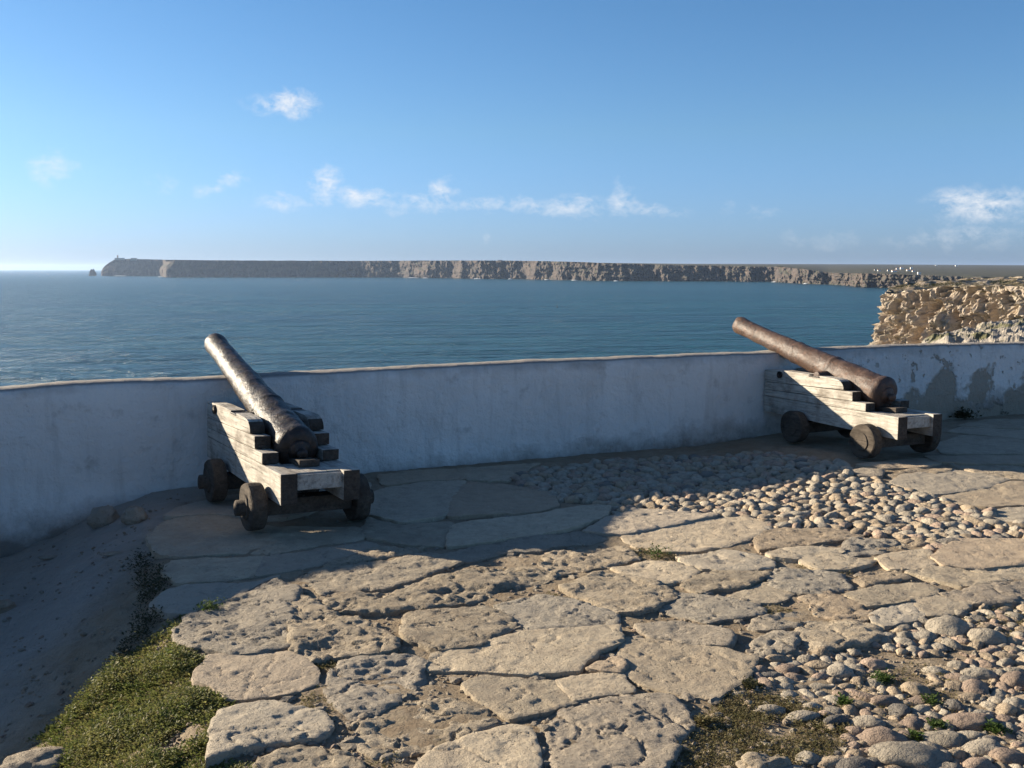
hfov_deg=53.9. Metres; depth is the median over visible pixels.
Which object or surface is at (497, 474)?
flagstone
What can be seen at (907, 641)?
cobblestone
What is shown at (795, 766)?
cobblestone
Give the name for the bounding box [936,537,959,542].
cobblestone
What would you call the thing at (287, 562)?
flagstone
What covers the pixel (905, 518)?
cobblestone
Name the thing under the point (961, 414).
weed
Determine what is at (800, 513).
cobblestone
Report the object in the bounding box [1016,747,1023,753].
cobblestone
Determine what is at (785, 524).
cobblestone
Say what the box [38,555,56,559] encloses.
fallen stone
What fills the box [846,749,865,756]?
cobblestone
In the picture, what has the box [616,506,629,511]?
cobblestone
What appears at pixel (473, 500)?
flagstone
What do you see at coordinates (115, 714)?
ground cover
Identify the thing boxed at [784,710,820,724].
cobblestone
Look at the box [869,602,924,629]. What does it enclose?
flagstone
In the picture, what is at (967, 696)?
cobblestone
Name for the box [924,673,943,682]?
cobblestone
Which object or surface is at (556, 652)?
flagstone
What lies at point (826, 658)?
cobblestone
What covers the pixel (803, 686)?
cobblestone
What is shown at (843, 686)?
cobblestone
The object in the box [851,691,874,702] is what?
cobblestone
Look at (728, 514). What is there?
cobblestone
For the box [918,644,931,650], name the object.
cobblestone
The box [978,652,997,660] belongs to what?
cobblestone
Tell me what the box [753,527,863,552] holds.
flagstone
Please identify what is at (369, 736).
flagstone
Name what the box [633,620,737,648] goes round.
flagstone
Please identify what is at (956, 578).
flagstone
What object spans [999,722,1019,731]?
cobblestone
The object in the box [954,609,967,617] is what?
cobblestone
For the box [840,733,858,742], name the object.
cobblestone
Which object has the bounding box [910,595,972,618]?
flagstone
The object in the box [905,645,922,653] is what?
cobblestone
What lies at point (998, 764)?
cobblestone
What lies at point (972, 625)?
cobblestone
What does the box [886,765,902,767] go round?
cobblestone
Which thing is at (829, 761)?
cobblestone
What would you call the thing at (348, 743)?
rubble
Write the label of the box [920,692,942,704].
sprig
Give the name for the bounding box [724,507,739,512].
cobblestone
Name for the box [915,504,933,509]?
cobblestone
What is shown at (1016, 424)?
flagstone
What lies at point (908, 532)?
cobblestone
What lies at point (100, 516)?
footing stone
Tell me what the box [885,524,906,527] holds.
cobblestone
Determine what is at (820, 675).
cobblestone
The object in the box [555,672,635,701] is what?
flagstone
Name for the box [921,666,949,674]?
cobblestone
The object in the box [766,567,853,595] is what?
flagstone
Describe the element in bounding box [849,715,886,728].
cobblestone
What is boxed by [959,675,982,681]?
cobblestone
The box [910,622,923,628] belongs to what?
cobblestone
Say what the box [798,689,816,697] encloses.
cobblestone
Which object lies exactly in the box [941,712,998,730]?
cobblestone
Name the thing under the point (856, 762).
cobblestone
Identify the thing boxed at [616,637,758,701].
flagstone
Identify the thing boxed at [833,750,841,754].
cobblestone
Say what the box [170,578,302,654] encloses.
flagstone
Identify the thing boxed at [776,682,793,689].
cobblestone
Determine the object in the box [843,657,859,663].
cobblestone
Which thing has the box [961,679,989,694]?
cobblestone
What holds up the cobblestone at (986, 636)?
on the ground at (32, 616)
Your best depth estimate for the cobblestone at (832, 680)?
4.23 m
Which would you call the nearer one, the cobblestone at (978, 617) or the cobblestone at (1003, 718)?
the cobblestone at (1003, 718)
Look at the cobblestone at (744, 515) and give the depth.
6.97 m
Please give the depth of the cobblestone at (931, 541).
6.30 m
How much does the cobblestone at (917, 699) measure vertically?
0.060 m
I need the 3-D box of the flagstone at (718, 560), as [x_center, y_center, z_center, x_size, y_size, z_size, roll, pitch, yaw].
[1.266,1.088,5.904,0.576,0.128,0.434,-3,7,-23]
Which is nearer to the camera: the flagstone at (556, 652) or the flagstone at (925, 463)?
the flagstone at (556, 652)
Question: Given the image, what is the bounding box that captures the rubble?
[279,515,1009,767]
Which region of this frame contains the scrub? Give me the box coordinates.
[898,279,1010,286]
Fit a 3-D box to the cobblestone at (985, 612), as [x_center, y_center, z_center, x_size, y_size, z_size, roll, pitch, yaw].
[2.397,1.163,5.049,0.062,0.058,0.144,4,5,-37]
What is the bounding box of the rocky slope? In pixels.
[922,318,1023,342]
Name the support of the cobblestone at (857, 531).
on the ground at (32, 616)
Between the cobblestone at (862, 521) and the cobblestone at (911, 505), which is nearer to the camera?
the cobblestone at (862, 521)
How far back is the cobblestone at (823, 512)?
7.09 m
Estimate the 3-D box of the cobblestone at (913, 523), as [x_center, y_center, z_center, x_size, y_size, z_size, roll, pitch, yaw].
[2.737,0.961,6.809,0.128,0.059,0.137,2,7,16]
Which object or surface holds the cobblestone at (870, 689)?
on the ground at (32, 616)
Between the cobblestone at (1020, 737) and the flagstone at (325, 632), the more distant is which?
the flagstone at (325, 632)
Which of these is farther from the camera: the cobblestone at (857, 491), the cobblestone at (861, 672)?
the cobblestone at (857, 491)
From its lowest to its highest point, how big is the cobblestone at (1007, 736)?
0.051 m
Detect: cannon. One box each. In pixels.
[197,333,373,530]
[732,317,941,458]
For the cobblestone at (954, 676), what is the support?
on the ground at (32, 616)
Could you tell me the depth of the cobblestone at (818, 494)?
7.63 m
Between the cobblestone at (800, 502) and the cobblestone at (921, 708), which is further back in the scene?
the cobblestone at (800, 502)
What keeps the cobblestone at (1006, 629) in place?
on the ground at (32, 616)
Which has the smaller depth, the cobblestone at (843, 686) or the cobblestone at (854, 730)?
the cobblestone at (854, 730)
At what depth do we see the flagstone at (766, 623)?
4.88 m
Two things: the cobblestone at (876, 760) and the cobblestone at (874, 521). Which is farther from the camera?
the cobblestone at (874, 521)
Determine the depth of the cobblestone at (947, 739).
3.68 m
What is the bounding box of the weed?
[949,406,982,418]
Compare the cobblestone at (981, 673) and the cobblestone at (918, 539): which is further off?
the cobblestone at (918, 539)
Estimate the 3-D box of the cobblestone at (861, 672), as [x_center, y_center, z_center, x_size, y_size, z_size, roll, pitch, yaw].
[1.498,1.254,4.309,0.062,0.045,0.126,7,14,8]
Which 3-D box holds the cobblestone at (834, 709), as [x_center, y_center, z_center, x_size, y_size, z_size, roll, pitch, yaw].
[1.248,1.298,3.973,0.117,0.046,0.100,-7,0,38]
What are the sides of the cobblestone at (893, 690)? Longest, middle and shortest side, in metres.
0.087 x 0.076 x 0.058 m
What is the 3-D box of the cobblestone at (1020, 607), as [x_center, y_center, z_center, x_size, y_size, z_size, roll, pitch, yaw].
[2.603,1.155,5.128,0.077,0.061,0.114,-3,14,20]
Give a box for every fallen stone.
[0,599,16,613]
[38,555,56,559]
[98,551,123,555]
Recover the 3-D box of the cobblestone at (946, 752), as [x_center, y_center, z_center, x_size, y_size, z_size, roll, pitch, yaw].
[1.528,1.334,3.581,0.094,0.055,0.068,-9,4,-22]
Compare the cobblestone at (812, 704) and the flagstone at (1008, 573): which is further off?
the flagstone at (1008, 573)
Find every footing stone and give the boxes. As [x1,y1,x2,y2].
[86,505,119,528]
[120,505,147,524]
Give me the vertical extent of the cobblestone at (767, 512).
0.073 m
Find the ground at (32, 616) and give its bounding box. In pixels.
[0,414,1023,767]
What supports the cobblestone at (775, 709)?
on the ground at (32, 616)
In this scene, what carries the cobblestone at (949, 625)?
on the ground at (32, 616)
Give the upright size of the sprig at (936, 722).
0.039 m
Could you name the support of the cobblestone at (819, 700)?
on the ground at (32, 616)
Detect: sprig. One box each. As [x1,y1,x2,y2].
[193,597,225,611]
[639,542,672,557]
[693,712,720,726]
[742,676,765,689]
[833,691,853,706]
[869,668,895,685]
[904,728,923,741]
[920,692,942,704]
[924,717,951,730]
[980,717,1012,735]
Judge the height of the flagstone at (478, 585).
0.152 m
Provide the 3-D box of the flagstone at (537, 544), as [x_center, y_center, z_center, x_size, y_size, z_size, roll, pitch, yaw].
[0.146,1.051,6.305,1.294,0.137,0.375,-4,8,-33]
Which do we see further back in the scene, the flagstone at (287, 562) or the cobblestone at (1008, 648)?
the flagstone at (287, 562)
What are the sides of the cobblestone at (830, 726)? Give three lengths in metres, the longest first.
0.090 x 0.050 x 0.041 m
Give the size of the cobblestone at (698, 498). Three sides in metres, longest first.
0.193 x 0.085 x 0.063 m
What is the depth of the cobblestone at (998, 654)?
4.50 m
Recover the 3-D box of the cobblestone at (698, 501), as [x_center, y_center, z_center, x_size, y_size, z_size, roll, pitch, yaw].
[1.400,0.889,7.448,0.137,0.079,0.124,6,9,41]
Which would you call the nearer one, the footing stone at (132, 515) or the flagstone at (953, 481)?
the footing stone at (132, 515)
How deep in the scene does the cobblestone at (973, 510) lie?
7.11 m
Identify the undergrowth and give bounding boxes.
[101,548,172,669]
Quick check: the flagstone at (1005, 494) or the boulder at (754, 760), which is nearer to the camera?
the boulder at (754, 760)
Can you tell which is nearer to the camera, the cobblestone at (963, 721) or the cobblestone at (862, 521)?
the cobblestone at (963, 721)
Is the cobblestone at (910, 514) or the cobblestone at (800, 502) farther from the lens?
the cobblestone at (800, 502)
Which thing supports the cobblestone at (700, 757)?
on the ground at (32, 616)
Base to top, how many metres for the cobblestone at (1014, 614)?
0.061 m
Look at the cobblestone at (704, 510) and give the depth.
7.11 m
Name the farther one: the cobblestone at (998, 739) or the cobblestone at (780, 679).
the cobblestone at (780, 679)
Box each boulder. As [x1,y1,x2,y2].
[0,746,77,767]
[735,752,791,767]
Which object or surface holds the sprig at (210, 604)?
on the ground at (32, 616)
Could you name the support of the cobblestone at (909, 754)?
on the ground at (32, 616)
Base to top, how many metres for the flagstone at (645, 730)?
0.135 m
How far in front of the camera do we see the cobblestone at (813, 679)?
4.25 m
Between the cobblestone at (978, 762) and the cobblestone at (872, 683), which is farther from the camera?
the cobblestone at (872, 683)
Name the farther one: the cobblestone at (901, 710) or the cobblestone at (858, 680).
the cobblestone at (858, 680)
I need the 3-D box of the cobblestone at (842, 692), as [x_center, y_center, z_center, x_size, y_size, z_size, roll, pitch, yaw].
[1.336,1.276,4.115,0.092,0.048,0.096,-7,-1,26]
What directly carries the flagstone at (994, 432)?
on the ground at (32, 616)
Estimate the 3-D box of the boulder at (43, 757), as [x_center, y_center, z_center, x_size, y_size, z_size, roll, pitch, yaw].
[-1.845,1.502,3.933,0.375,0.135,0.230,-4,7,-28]
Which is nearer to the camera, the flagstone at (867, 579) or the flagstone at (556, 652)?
the flagstone at (556, 652)
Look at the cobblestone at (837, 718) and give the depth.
3.84 m
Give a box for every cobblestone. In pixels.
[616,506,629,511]
[645,502,659,508]
[680,501,694,506]
[691,755,702,763]
[695,497,708,500]
[695,499,710,504]
[699,509,711,512]
[704,505,715,510]
[721,511,738,516]
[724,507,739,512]
[732,691,748,695]
[736,511,750,514]
[740,514,753,517]
[747,496,760,499]
[753,704,785,715]
[755,665,767,672]
[758,510,776,514]
[758,518,774,523]
[758,677,775,689]
[761,671,782,677]
[765,492,778,496]
[765,654,789,662]
[767,667,776,671]
[772,517,789,521]
[774,522,792,527]
[774,663,800,673]
[774,676,793,683]
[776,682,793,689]
[778,507,795,512]
[780,690,796,698]
[783,672,804,680]
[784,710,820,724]
[784,764,804,767]
[787,660,801,665]
[789,511,810,516]
[790,497,807,501]
[792,650,805,654]
[795,500,809,504]
[795,750,819,765]
[796,654,816,662]
[797,685,810,688]
[798,665,817,675]
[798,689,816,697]
[803,702,819,708]
[804,660,831,668]
[808,677,819,680]
[809,492,823,497]
[809,682,834,689]
[811,509,826,514]
[811,672,830,678]
[811,698,828,701]
[812,646,832,656]
[816,756,842,767]
[818,656,832,661]
[822,723,835,731]
[823,695,843,704]
[823,714,849,726]
[825,706,841,713]
[826,663,854,677]
[827,677,836,683]
[832,690,848,697]
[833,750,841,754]
[835,756,876,767]
[836,653,854,658]
[837,508,852,512]
[838,683,854,689]
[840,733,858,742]
[842,704,857,715]
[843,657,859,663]
[843,726,862,734]
[844,663,865,671]
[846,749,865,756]
[848,699,872,708]
[849,490,864,493]
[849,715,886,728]
[850,528,865,533]
[850,676,864,685]
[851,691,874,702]
[852,520,870,524]
[853,513,870,519]
[854,669,868,677]
[855,509,874,512]
[855,726,907,746]
[859,658,886,669]
[859,708,873,715]
[861,486,874,492]
[861,687,877,692]
[864,678,884,687]
[867,757,882,765]
[868,519,885,524]
[868,741,951,767]
[870,695,900,706]
[872,509,885,513]
[872,708,887,716]
[876,502,890,507]
[879,636,892,644]
[881,643,897,652]
[883,631,895,640]
[883,720,905,727]
[885,511,899,517]
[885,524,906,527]
[886,686,902,695]
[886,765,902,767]
[887,703,910,717]
[893,637,917,648]
[894,623,911,629]
[896,631,910,638]
[897,516,912,521]
[897,530,915,534]
[898,730,915,739]
[899,511,914,517]
[899,538,913,543]
[899,716,922,729]
[900,681,931,696]
[902,503,915,509]
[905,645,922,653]
[905,695,931,705]
[908,499,923,503]
[908,541,929,546]
[910,521,926,525]
[910,537,926,540]
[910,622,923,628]
[911,631,936,641]
[911,704,931,714]
[912,491,927,495]
[913,517,936,521]
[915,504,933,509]
[915,528,931,534]
[917,627,927,630]
[918,617,928,625]
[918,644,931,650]
[918,715,935,722]
[918,730,968,748]
[920,741,944,749]
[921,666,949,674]
[923,711,942,719]
[924,615,969,636]
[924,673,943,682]
[925,514,943,518]
[925,540,939,543]
[925,649,945,657]
[927,682,943,687]
[930,642,947,651]
[933,762,962,767]
[935,532,948,537]
[935,665,957,672]
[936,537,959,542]
[937,517,953,521]
[941,501,955,504]
[941,638,963,649]
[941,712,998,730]
[941,721,956,731]
[941,750,952,761]
[942,699,965,712]
[944,673,961,679]
[944,680,962,690]
[947,660,967,670]
[948,527,961,530]
[948,749,966,758]
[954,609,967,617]
[954,692,980,701]
[955,530,971,534]
[958,515,972,518]
[958,730,983,739]
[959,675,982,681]
[960,534,973,537]
[960,667,998,679]
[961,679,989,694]
[961,738,1001,756]
[962,757,997,767]
[964,509,982,513]
[964,517,984,524]
[966,622,976,627]
[966,628,1007,645]
[967,640,983,649]
[969,615,989,622]
[971,709,993,714]
[975,609,996,618]
[976,623,993,629]
[976,659,996,667]
[978,648,996,652]
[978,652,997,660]
[979,701,996,707]
[980,516,996,519]
[982,529,997,536]
[982,735,1000,741]
[984,622,1003,628]
[985,645,1003,650]
[987,696,1004,703]
[988,747,1023,765]
[989,534,1007,538]
[991,689,1006,697]
[992,651,1018,659]
[993,761,1009,767]
[995,612,1011,621]
[995,682,1010,692]
[995,703,1017,715]
[995,714,1018,723]
[996,606,1013,611]
[996,658,1014,666]
[996,669,1005,676]
[996,731,1015,738]
[999,671,1023,688]
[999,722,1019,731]
[1002,626,1013,631]
[1002,696,1023,707]
[1003,612,1023,619]
[1003,667,1023,672]
[1004,645,1021,651]
[1006,622,1017,627]
[1007,637,1023,644]
[1008,523,1023,528]
[1014,626,1023,632]
[1015,604,1023,611]
[1015,733,1023,740]
[1016,654,1023,661]
[1016,722,1023,729]
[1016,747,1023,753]
[1018,714,1023,722]
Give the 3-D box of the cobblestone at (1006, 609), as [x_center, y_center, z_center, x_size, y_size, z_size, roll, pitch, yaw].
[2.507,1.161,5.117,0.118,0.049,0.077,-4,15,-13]
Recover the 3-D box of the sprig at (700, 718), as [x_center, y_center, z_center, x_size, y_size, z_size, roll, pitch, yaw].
[0.732,1.276,3.827,0.116,0.040,0.100,-5,8,-40]
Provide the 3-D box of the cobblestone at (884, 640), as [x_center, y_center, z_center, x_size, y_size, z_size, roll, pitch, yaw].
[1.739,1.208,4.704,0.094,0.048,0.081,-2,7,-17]
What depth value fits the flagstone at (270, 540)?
6.43 m
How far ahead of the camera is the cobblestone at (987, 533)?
6.52 m
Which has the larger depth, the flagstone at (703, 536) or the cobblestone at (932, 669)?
the flagstone at (703, 536)
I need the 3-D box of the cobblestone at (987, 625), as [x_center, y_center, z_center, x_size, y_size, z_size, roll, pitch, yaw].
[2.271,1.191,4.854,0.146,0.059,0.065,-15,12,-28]
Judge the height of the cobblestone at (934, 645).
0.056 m
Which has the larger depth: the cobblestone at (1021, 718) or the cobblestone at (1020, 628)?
the cobblestone at (1020, 628)
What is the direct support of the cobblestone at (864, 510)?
on the ground at (32, 616)
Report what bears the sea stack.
in the sea
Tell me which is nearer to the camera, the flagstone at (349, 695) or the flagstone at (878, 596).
the flagstone at (349, 695)
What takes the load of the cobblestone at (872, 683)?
on the ground at (32, 616)
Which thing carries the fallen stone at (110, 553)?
on the ground at (32, 616)
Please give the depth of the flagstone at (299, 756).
3.53 m
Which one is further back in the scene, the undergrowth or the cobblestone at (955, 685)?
the undergrowth
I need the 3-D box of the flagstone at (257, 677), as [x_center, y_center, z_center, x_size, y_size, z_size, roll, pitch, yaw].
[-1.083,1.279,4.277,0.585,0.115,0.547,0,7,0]
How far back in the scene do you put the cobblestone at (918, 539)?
6.38 m
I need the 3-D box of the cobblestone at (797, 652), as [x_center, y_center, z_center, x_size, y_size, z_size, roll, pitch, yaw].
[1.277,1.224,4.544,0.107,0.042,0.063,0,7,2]
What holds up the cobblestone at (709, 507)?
on the ground at (32, 616)
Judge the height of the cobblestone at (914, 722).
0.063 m
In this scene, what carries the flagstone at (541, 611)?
on the ground at (32, 616)
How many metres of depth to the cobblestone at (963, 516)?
6.95 m
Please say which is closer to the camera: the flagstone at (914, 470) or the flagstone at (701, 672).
the flagstone at (701, 672)
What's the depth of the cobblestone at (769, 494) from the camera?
7.66 m
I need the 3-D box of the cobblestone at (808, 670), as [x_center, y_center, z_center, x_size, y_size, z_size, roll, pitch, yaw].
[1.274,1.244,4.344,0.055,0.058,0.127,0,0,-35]
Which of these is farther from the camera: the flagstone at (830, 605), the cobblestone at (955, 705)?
the flagstone at (830, 605)
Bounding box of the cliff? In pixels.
[869,276,1023,344]
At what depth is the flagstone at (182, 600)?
5.29 m
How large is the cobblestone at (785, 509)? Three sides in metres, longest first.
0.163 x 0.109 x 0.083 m
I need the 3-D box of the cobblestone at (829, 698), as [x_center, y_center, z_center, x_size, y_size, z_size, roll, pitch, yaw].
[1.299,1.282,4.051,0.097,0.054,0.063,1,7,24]
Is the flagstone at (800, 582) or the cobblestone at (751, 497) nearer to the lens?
the flagstone at (800, 582)
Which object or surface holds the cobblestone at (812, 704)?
on the ground at (32, 616)
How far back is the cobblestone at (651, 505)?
7.27 m
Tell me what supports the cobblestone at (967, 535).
on the ground at (32, 616)
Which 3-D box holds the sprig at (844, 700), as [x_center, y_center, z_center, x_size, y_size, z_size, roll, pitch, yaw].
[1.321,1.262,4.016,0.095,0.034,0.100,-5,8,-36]
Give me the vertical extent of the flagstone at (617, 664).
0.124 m
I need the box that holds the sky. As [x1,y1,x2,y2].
[0,0,1023,269]
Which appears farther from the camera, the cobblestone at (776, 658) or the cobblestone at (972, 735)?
the cobblestone at (776, 658)
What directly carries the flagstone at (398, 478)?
on the ground at (32, 616)
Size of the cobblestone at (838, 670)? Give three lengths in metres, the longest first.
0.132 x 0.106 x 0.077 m
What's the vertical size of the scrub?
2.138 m
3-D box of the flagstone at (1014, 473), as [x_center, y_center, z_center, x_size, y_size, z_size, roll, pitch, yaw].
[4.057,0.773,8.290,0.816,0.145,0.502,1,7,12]
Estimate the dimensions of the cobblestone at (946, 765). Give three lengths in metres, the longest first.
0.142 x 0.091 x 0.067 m
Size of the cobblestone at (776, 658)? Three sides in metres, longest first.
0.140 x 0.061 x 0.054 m
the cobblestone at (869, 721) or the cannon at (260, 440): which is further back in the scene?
the cannon at (260, 440)
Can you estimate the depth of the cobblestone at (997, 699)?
4.04 m
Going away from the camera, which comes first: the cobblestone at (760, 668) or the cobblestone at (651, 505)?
the cobblestone at (760, 668)
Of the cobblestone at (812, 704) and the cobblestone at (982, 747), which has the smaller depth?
the cobblestone at (982, 747)
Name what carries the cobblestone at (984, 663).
on the ground at (32, 616)
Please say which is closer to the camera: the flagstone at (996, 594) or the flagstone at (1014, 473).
the flagstone at (996, 594)
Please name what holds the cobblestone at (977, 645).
on the ground at (32, 616)
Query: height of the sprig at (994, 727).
0.047 m
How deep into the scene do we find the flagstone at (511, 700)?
4.03 m
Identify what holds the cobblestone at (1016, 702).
on the ground at (32, 616)
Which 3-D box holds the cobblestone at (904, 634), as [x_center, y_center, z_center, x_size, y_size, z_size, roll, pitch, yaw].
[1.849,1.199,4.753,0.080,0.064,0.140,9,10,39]
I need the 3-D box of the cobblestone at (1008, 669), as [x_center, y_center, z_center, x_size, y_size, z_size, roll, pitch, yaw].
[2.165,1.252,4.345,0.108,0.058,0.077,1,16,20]
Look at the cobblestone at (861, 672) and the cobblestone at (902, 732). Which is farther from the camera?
the cobblestone at (861, 672)
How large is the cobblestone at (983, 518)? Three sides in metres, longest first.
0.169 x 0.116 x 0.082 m
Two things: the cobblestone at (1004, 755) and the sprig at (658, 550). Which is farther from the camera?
the sprig at (658, 550)
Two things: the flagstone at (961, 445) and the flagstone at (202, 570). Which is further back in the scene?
the flagstone at (961, 445)
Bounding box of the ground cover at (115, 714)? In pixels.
[26,614,256,767]
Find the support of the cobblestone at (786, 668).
on the ground at (32, 616)
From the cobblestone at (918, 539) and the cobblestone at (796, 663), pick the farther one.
the cobblestone at (918, 539)
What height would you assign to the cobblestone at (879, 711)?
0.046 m
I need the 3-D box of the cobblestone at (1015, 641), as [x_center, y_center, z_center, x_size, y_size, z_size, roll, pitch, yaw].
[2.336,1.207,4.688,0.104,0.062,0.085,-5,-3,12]
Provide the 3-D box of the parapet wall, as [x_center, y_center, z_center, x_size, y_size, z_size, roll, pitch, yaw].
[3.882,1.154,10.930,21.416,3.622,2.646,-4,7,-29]
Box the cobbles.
[510,450,1023,767]
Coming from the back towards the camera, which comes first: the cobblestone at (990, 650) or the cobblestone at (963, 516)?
the cobblestone at (963, 516)
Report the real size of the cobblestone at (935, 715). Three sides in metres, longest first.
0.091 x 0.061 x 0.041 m
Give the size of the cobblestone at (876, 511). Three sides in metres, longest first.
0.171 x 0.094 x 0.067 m
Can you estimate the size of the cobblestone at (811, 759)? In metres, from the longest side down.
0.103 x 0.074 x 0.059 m
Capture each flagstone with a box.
[145,515,253,558]
[148,575,280,618]
[160,555,265,585]
[163,482,371,521]
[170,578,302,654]
[191,651,320,702]
[205,700,334,767]
[248,525,375,554]
[252,745,365,767]
[254,541,384,578]
[286,595,401,664]
[295,553,464,595]
[303,546,425,573]
[322,591,384,610]
[323,653,428,720]
[338,566,565,617]
[350,697,497,760]
[358,517,454,548]
[367,480,466,524]
[376,468,467,486]
[398,605,516,652]
[413,724,542,767]
[426,624,624,678]
[443,531,607,563]
[445,504,611,549]
[447,481,559,519]
[460,674,577,723]
[464,463,539,482]
[493,594,620,630]
[537,546,641,576]
[545,692,696,767]
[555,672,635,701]
[558,570,677,615]
[582,507,717,535]
[585,655,628,673]
[610,560,700,585]
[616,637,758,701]
[621,516,771,554]
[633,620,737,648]
[657,592,767,624]
[675,549,775,572]
[680,570,771,593]
[728,582,795,605]
[745,630,800,661]
[748,611,815,632]
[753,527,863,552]
[765,546,845,562]
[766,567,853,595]
[794,620,884,651]
[797,591,874,622]
[798,553,876,572]
[841,537,899,556]
[844,582,939,608]
[852,468,884,477]
[853,570,913,587]
[855,458,941,469]
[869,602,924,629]
[874,549,937,570]
[885,468,951,478]
[888,469,1010,496]
[904,565,1006,590]
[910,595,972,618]
[924,454,1023,466]
[930,538,1023,570]
[936,435,1023,455]
[938,580,1023,607]
[940,481,1023,508]
[947,426,1023,439]
[948,463,1023,480]
[957,419,1023,429]
[970,566,1023,580]
[994,507,1023,521]
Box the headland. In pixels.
[101,259,1023,287]
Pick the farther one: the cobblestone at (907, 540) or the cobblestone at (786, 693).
the cobblestone at (907, 540)
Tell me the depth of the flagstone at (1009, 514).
7.05 m
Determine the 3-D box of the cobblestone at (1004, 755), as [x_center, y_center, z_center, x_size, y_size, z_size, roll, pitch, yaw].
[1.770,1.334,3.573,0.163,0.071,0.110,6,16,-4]
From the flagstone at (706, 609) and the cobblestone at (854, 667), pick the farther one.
the flagstone at (706, 609)
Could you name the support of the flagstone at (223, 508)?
on the ground at (32, 616)
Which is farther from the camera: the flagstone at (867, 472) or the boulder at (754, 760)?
the flagstone at (867, 472)
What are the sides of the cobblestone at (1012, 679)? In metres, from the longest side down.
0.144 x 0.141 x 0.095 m
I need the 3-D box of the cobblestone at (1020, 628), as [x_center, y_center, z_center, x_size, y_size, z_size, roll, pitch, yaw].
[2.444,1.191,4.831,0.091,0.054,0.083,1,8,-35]
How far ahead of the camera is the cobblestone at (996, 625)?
4.88 m
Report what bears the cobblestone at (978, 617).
on the ground at (32, 616)
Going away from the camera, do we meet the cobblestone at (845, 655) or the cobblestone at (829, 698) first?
the cobblestone at (829, 698)
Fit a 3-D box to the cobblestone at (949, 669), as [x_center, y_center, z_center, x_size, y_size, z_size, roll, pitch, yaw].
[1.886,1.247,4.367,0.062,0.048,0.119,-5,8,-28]
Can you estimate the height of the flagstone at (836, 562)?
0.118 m
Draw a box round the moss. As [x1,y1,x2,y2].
[298,547,1023,767]
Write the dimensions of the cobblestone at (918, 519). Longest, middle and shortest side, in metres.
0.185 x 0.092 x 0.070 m
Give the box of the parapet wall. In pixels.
[0,342,1023,557]
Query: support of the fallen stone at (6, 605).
on the ground at (32, 616)
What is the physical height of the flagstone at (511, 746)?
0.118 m
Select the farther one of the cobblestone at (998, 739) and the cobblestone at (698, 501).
the cobblestone at (698, 501)
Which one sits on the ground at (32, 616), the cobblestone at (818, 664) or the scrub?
the cobblestone at (818, 664)
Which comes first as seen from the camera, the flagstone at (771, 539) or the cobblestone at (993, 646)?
the cobblestone at (993, 646)
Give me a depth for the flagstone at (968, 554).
6.02 m
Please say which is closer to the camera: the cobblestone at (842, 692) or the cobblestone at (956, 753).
the cobblestone at (956, 753)
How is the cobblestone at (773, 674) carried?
on the ground at (32, 616)
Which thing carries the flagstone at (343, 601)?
on the ground at (32, 616)
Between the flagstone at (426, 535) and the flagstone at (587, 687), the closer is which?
the flagstone at (587, 687)
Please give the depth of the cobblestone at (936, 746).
3.64 m
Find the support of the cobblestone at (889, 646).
on the ground at (32, 616)
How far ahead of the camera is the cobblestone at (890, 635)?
4.75 m
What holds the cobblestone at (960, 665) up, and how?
on the ground at (32, 616)
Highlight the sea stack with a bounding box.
[88,269,96,275]
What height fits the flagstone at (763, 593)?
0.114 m
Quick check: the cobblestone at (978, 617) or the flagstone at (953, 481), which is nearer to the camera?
the cobblestone at (978, 617)
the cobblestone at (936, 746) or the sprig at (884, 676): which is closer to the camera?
the cobblestone at (936, 746)
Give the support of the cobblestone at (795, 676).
on the ground at (32, 616)
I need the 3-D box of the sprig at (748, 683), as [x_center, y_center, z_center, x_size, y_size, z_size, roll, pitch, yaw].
[0.995,1.234,4.159,0.104,0.047,0.109,2,7,19]
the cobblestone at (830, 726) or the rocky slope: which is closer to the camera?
the cobblestone at (830, 726)
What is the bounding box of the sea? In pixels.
[0,270,888,385]
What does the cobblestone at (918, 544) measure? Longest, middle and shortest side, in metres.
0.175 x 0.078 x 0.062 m
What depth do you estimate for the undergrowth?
5.37 m
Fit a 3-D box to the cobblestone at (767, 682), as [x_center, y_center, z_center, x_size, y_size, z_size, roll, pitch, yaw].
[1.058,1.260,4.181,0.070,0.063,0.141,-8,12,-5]
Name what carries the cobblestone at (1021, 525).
on the ground at (32, 616)
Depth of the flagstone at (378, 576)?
5.66 m
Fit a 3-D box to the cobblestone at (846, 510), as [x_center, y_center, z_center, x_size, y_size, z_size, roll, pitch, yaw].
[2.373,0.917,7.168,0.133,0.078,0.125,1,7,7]
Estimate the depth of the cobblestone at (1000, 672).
4.32 m
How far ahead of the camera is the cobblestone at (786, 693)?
4.09 m
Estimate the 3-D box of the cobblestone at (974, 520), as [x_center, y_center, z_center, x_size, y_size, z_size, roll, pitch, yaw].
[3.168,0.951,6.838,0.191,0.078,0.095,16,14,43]
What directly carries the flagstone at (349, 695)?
on the ground at (32, 616)
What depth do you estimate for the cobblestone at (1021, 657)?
4.47 m
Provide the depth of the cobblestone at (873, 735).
3.69 m
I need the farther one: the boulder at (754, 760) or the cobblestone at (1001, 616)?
the cobblestone at (1001, 616)
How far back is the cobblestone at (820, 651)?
4.52 m

